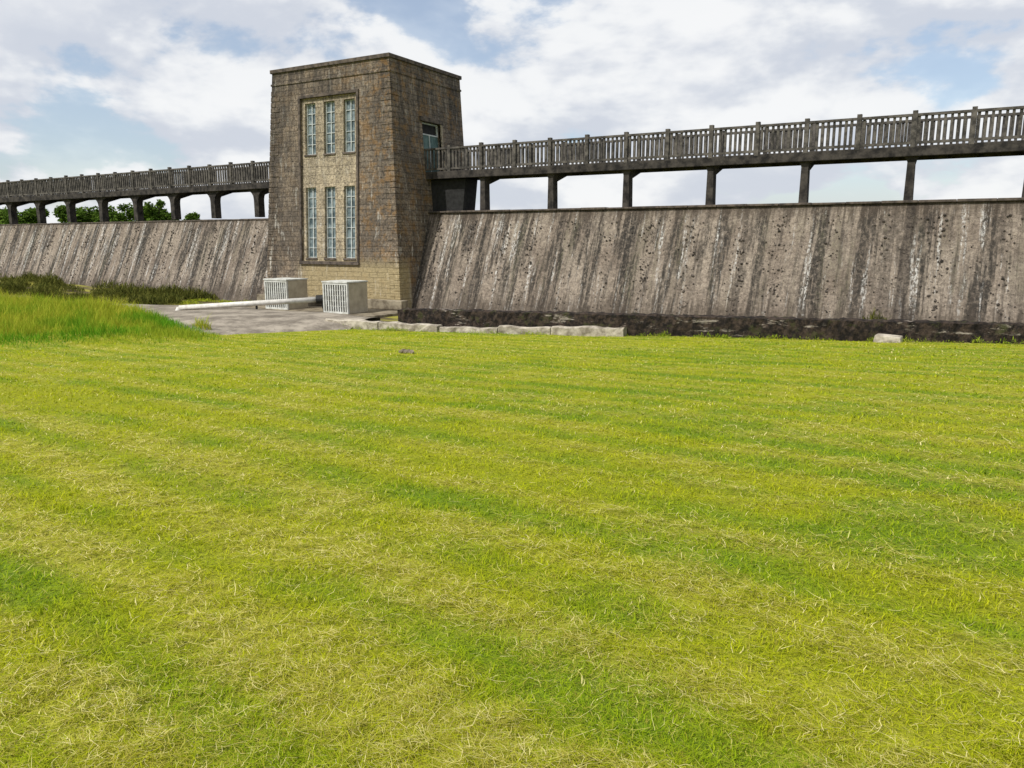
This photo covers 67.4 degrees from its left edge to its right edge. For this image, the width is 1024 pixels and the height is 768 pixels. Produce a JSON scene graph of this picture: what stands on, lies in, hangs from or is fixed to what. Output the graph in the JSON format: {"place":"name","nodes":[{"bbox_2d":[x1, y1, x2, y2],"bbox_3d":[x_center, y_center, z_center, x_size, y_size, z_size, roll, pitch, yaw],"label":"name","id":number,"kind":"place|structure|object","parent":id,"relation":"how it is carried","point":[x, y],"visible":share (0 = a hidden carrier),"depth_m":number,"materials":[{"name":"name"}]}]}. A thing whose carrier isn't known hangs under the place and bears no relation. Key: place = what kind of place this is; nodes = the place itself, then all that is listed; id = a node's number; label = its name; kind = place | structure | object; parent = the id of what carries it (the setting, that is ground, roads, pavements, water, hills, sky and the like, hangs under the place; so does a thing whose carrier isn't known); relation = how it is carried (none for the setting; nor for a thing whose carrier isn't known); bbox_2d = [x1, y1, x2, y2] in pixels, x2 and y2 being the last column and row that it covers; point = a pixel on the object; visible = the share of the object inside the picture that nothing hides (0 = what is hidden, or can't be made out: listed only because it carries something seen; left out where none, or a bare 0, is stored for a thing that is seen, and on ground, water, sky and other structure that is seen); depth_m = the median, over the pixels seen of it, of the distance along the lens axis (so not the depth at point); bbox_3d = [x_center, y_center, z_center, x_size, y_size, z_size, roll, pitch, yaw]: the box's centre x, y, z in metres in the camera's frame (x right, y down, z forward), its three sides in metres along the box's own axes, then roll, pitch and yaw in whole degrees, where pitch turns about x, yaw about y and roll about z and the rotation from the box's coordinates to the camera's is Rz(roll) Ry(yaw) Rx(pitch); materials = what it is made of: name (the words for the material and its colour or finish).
{"place":"outdoors","nodes":[
{"label":"outdoors","id":0,"kind":"place"},
{"bbox_2d":[0,287,248,347],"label":"tall grass","id":1,"kind":"structure","parent":0,"point":[34,315],"depth_m":26.85,"materials":[{"name":"green plant"}]},
{"bbox_2d":[179,298,256,304],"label":"channel grass","id":2,"kind":"structure","parent":0,"point":[200,300],"depth_m":41.62,"materials":[{"name":"green plant"}]},
{"bbox_2d":[0,313,1023,767],"bbox_3d":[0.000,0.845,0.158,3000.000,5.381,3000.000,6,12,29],"label":"ground","id":3,"kind":"structure","parent":0,"point":[552,461],"depth_m":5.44,"materials":[{"name":"green plant"}]},
{"bbox_2d":[0,199,199,223],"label":"distant tree row","id":4,"kind":"object","parent":3,"relation":"on","point":[156,212],"visible":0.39,"depth_m":169.51,"materials":[{"name":"green plant"}]},
{"bbox_2d":[0,277,397,321],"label":"channel bed","id":5,"kind":"object","parent":3,"relation":"on","point":[383,319],"visible":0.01,"depth_m":43.33,"materials":[{"name":"green plant"}]},
{"bbox_2d":[0,270,219,304],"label":"weeds","id":6,"kind":"object","parent":5,"relation":"on","point":[45,285],"visible":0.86,"depth_m":44.12,"materials":[{"name":"green plant"}]},
{"bbox_2d":[120,304,379,334],"bbox_3d":[-14.468,-2.710,32.746,17.600,0.714,7.950,6,12,29],"label":"concrete apron","id":7,"kind":"object","parent":3,"relation":"on","point":[236,320],"visible":0.55,"depth_m":30.58,"materials":[{"name":"grey concrete"}]},
{"bbox_2d":[190,316,211,329],"bbox_3d":[-11.333,-2.311,28.160,1.006,0.711,1.616,-5,12,-23],"label":"grass tuft","id":8,"kind":"object","parent":7,"relation":"on","point":[201,323],"visible":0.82,"depth_m":27.94,"materials":[{"name":"green plant"}]},
{"bbox_2d":[175,295,323,311],"bbox_3d":[-11.764,-3.566,34.745,6.955,0.935,0.391,-1,11,-3],"label":"drain pipe","id":9,"kind":"object","parent":7,"relation":"on","point":[317,299],"visible":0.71,"depth_m":34.65,"materials":[{"name":"plastic"}]},
{"bbox_2d":[247,294,407,317],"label":"tower plinth","id":10,"kind":"structure","parent":3,"relation":"on","point":[380,308],"depth_m":35.99,"materials":[{"name":"concrete"}]},
{"bbox_2d":[263,277,307,309],"bbox_3d":[-10.858,-4.363,36.958,1.510,1.420,1.410,6,12,29],"label":"louvred cabinet","id":11,"kind":"object","parent":10,"relation":"on","point":[282,288],"visible":0.95,"depth_m":36.48,"materials":[{"name":"white metal"}]},
{"bbox_2d":[321,280,367,313],"bbox_3d":[-7.554,-3.963,34.815,1.510,1.420,1.410,6,12,29],"label":"louvred cabinet","id":12,"kind":"object","parent":10,"relation":"on","point":[344,296],"visible":0.94,"depth_m":34.34,"materials":[{"name":"white metal"}]},
{"bbox_2d":[267,52,463,307],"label":"valve tower","id":13,"kind":"structure","parent":3,"relation":"on","point":[350,190],"depth_m":37.27,"materials":[{"name":"stone"}]},
{"bbox_2d":[307,99,354,257],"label":"window frames","id":14,"kind":"structure","parent":13,"relation":"in","point":[346,110],"depth_m":37.73,"materials":[{"name":"paint"}]},
{"bbox_2d":[308,100,354,257],"bbox_3d":[-8.814,-9.979,37.749,3.240,7.510,0.395,6,12,29],"label":"window glass","id":15,"kind":"structure","parent":13,"relation":"in","point":[353,101],"depth_m":37.80,"materials":[{"name":"clear glass"}]},
{"bbox_2d":[423,135,439,171],"bbox_3d":[-4.090,-11.348,38.188,0.184,1.900,1.480,6,12,29],"label":"door","id":16,"kind":"structure","parent":13,"relation":"in","point":[433,140],"depth_m":38.24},
{"bbox_2d":[399,349,413,353],"bbox_3d":[-2.619,-0.796,19.182,0.461,0.159,0.262,6,12,29],"label":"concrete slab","id":17,"kind":"object","parent":3,"relation":"on","point":[408,351],"visible":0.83,"depth_m":19.09,"materials":[{"name":"concrete"}]},
{"bbox_2d":[325,318,626,336],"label":"concrete kerb","id":18,"kind":"structure","parent":3,"relation":"on","point":[363,324],"depth_m":27.23,"materials":[{"name":"grey concrete"}]},
{"bbox_2d":[0,329,1023,767],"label":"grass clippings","id":19,"kind":"object","parent":3,"relation":"on","point":[458,751],"depth_m":3.59,"materials":[{"name":"green plant"}]},
{"bbox_2d":[0,197,1023,322],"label":"masonry dam","id":20,"kind":"structure","parent":3,"relation":"on","point":[947,259],"depth_m":31.50,"materials":[{"name":"concrete"}]},
{"bbox_2d":[0,161,269,223],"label":"footbridge","id":21,"kind":"object","parent":20,"relation":"on","point":[137,188],"visible":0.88,"depth_m":48.84,"materials":[{"name":"concrete"}]},
{"bbox_2d":[424,106,1023,210],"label":"footbridge","id":22,"kind":"object","parent":20,"relation":"on","point":[454,190],"visible":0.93,"depth_m":30.88,"materials":[{"name":"concrete"}]},
{"bbox_2d":[862,307,891,319],"bbox_3d":[12.634,-2.363,26.741,1.239,0.836,0.962,6,12,29],"label":"toe shrub","id":23,"kind":"object","parent":20,"relation":"on","point":[872,316],"visible":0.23,"depth_m":26.75,"materials":[{"name":"green plant"}]},
{"bbox_2d":[347,326,1023,344],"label":"kerb grass","id":24,"kind":"structure","parent":3,"relation":"on","point":[402,330],"depth_m":24.09,"materials":[{"name":"green plant"}]},
{"bbox_2d":[873,333,902,342],"bbox_3d":[10.731,-1.252,21.897,0.784,0.326,0.412,6,12,29],"label":"concrete block","id":25,"kind":"object","parent":3,"relation":"on","point":[883,338],"depth_m":21.79,"materials":[{"name":"beige concrete"}]},
{"bbox_2d":[0,0,1023,223],"label":"sky","id":26,"kind":"structure","parent":0,"point":[88,87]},
{"bbox_2d":[397,308,1023,343],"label":"channel wall","id":27,"kind":"structure","parent":0,"point":[839,329],"depth_m":23.92,"materials":[{"name":"grey stone"}]}
]}

